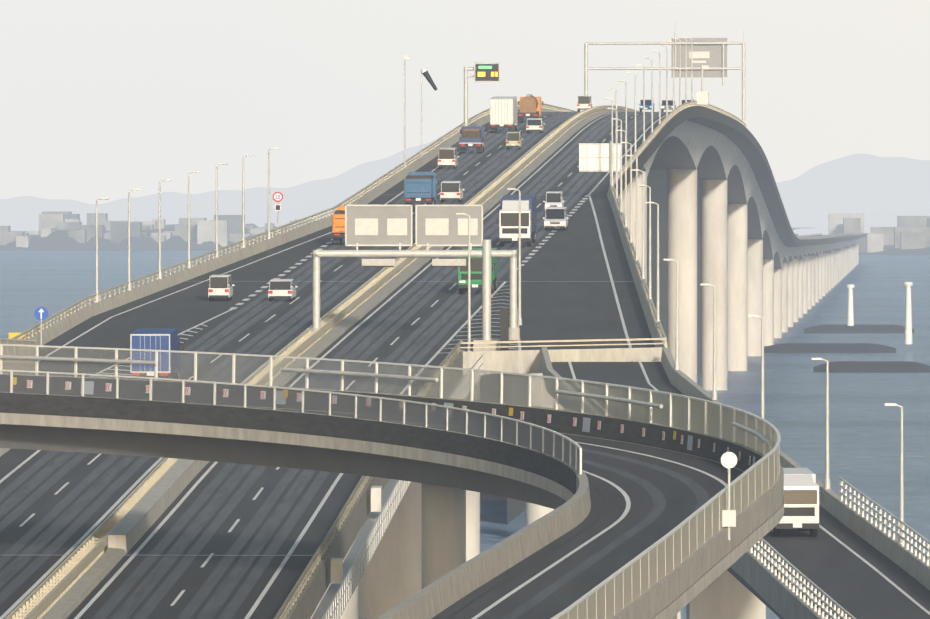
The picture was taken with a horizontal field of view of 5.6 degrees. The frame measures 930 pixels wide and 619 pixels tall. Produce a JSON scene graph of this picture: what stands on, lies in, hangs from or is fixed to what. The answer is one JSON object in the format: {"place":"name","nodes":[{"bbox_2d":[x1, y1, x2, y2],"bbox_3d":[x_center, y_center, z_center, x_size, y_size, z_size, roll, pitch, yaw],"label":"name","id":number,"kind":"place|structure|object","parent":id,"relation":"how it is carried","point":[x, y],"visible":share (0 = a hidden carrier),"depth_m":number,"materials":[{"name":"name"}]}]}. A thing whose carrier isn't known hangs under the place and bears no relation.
{"place":"outdoors","nodes":[
{"label":"outdoors","id":0,"kind":"place"},
{"bbox_2d":[0,228,929,618],"bbox_3d":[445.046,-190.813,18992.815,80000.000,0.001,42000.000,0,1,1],"label":"sea","id":1,"kind":"structure","parent":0,"point":[864,438],"depth_m":1627.48,"materials":[{"name":"liquid"}]},
{"bbox_2d":[0,128,929,235],"bbox_3d":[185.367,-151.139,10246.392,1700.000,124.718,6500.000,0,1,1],"label":"mountains","id":2,"kind":"structure","parent":1,"relation":"on","point":[877,191],"depth_m":10949.22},
{"bbox_2d":[422,483,676,618],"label":"flyover piers","id":3,"kind":"structure","parent":1,"relation":"on","point":[443,530],"depth_m":406.98,"materials":[{"name":"beige concrete"}]},
{"bbox_2d":[310,169,858,618],"bbox_3d":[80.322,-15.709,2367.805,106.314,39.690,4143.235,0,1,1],"label":"bridge piers","id":4,"kind":"structure","parent":1,"relation":"on","point":[703,233],"depth_m":1442.22,"materials":[{"name":"beige concrete"}]},
{"bbox_2d":[0,362,783,618],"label":"flyover ramp","id":5,"kind":"structure","parent":4,"relation":"on","point":[629,493],"depth_m":394.00,"materials":[{"name":"grey concrete"}]},
{"bbox_2d":[0,355,773,539],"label":"markers","id":6,"kind":"object","parent":5,"relation":"attached to","point":[728,460],"visible":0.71,"depth_m":415.16,"materials":[{"name":"plastic"}]},
{"bbox_2d":[0,338,780,618],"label":"flyover fences","id":7,"kind":"object","parent":5,"relation":"on","point":[622,588],"visible":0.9,"depth_m":397.24,"materials":[{"name":"grey metal"}]},
{"bbox_2d":[0,101,866,618],"bbox_3d":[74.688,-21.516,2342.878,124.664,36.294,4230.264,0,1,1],"label":"bridge","id":8,"kind":"structure","parent":4,"relation":"on","point":[570,311],"depth_m":623.91,"materials":[{"name":"concrete"}]},
{"bbox_2d":[130,329,183,380],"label":"truck","id":9,"kind":"object","parent":8,"relation":"on","point":[160,339],"visible":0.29,"depth_m":567.71,"materials":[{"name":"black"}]},
{"bbox_2d":[208,275,234,300],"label":"car","id":10,"kind":"object","parent":8,"relation":"on","point":[220,285],"visible":1,"depth_m":670.90,"materials":[{"name":"white metal"}]},
{"bbox_2d":[268,279,296,301],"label":"white hatchback car","id":11,"kind":"object","parent":8,"relation":"on","point":[281,288],"visible":1,"depth_m":669.76,"materials":[{"name":"white metal"}]},
{"bbox_2d":[0,112,665,618],"bbox_3d":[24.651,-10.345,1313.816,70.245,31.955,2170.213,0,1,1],"label":"lane markings","id":12,"kind":"object","parent":8,"relation":"on","point":[254,606],"visible":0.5,"depth_m":591.43,"materials":[{"name":"white paint"}]},
{"bbox_2d":[332,206,344,244],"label":"truck","id":13,"kind":"object","parent":8,"relation":"on","point":[338,223],"visible":0.38,"depth_m":757.55,"materials":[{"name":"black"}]},
{"bbox_2d":[9,22,744,350],"bbox_3d":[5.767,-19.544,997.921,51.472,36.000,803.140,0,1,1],"label":"road signs","id":14,"kind":"object","parent":8,"relation":"on","point":[392,225],"visible":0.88,"depth_m":621.32,"materials":[{"name":"metal"}]},
{"bbox_2d":[311,354,482,618],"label":"barrier wall","id":15,"kind":"structure","parent":8,"relation":"on","point":[347,574],"depth_m":443.08,"materials":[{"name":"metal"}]},
{"bbox_2d":[404,172,439,204],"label":"truck","id":16,"kind":"object","parent":8,"relation":"on","point":[420,187],"visible":0.98,"depth_m":826.33,"materials":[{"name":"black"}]},
{"bbox_2d":[438,148,458,168],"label":"white van","id":17,"kind":"object","parent":8,"relation":"on","point":[448,157],"visible":1,"depth_m":921.35,"materials":[{"name":"white metal"}]},
{"bbox_2d":[440,181,463,202],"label":"white minivan","id":18,"kind":"object","parent":8,"relation":"on","point":[451,190],"visible":1,"depth_m":841.31,"materials":[{"name":"white metal"}]},
{"bbox_2d":[459,126,486,152],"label":"dump truck","id":19,"kind":"object","parent":8,"relation":"on","point":[472,137],"visible":1,"depth_m":964.43,"materials":[{"name":"blue metal"}]},
{"bbox_2d":[455,248,497,293],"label":"green truck","id":20,"kind":"object","parent":8,"relation":"on","point":[476,272],"visible":0.56,"depth_m":678.95,"materials":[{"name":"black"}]},
{"bbox_2d":[95,37,904,544],"bbox_3d":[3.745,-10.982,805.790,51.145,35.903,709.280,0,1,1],"label":"street lamps","id":21,"kind":"object","parent":8,"relation":"on","point":[677,361],"visible":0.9,"depth_m":675.24,"materials":[{"name":"metal"}]},
{"bbox_2d":[490,96,519,132],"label":"box truck","id":22,"kind":"object","parent":8,"relation":"on","point":[503,111],"visible":1,"depth_m":1025.09,"materials":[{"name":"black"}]},
{"bbox_2d":[506,132,522,149],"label":"car","id":23,"kind":"object","parent":8,"relation":"on","point":[513,139],"visible":1,"depth_m":975.09,"materials":[{"name":"beige metal"}]},
{"bbox_2d":[496,195,536,246],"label":"truck","id":24,"kind":"object","parent":8,"relation":"on","point":[509,220],"visible":1,"depth_m":753.93,"materials":[{"name":"white metal"}]},
{"bbox_2d":[518,94,542,122],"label":"tanker truck","id":25,"kind":"object","parent":8,"relation":"on","point":[530,106],"visible":0.92,"depth_m":1067.14,"materials":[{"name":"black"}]},
{"bbox_2d":[526,118,544,132],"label":"car","id":26,"kind":"object","parent":8,"relation":"on","point":[534,124],"visible":1,"depth_m":1025.14,"materials":[{"name":"white metal"}]},
{"bbox_2d":[543,191,563,212],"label":"car","id":27,"kind":"object","parent":8,"relation":"on","point":[554,198],"visible":0.71,"depth_m":819.28,"materials":[{"name":"white metal"}]},
{"bbox_2d":[543,207,567,230],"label":"white minivan","id":28,"kind":"object","parent":8,"relation":"on","point":[556,217],"visible":1,"depth_m":784.51,"materials":[{"name":"white metal"}]},
{"bbox_2d":[577,96,592,111],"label":"car","id":29,"kind":"object","parent":8,"relation":"on","point":[584,103],"visible":0.83,"depth_m":1170.83,"materials":[{"name":"white metal"}]},
{"bbox_2d":[638,100,654,111],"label":"blue hatchback car","id":30,"kind":"object","parent":8,"relation":"on","point":[647,104],"visible":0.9,"depth_m":1173.26,"materials":[{"name":"blue"}]},
{"bbox_2d":[661,100,676,111],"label":"silver sedan car","id":31,"kind":"object","parent":8,"relation":"on","point":[670,105],"visible":0.77,"depth_m":1175.12,"materials":[{"name":"grey metal"}]},
{"bbox_2d":[541,347,929,618],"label":"exit ramp","id":32,"kind":"structure","parent":1,"relation":"on","point":[849,561],"depth_m":454.48,"materials":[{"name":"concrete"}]},
{"bbox_2d":[771,468,823,536],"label":"white truck","id":33,"kind":"object","parent":32,"relation":"on","point":[801,499],"visible":0.54,"depth_m":465.63,"materials":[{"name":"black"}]},
{"bbox_2d":[764,282,929,372],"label":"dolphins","id":34,"kind":"object","parent":1,"relation":"on","point":[875,366],"visible":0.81,"depth_m":1894.21,"materials":[{"name":"white"}]},
{"bbox_2d":[0,212,929,254],"bbox_3d":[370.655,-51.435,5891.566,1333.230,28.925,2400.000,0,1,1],"label":"city skyline","id":35,"kind":"structure","parent":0,"point":[69,231],"depth_m":5626.20},
{"bbox_2d":[0,0,929,203],"label":"sky","id":36,"kind":"structure","parent":0,"point":[99,99],"materials":[{"name":"white"}]}
]}

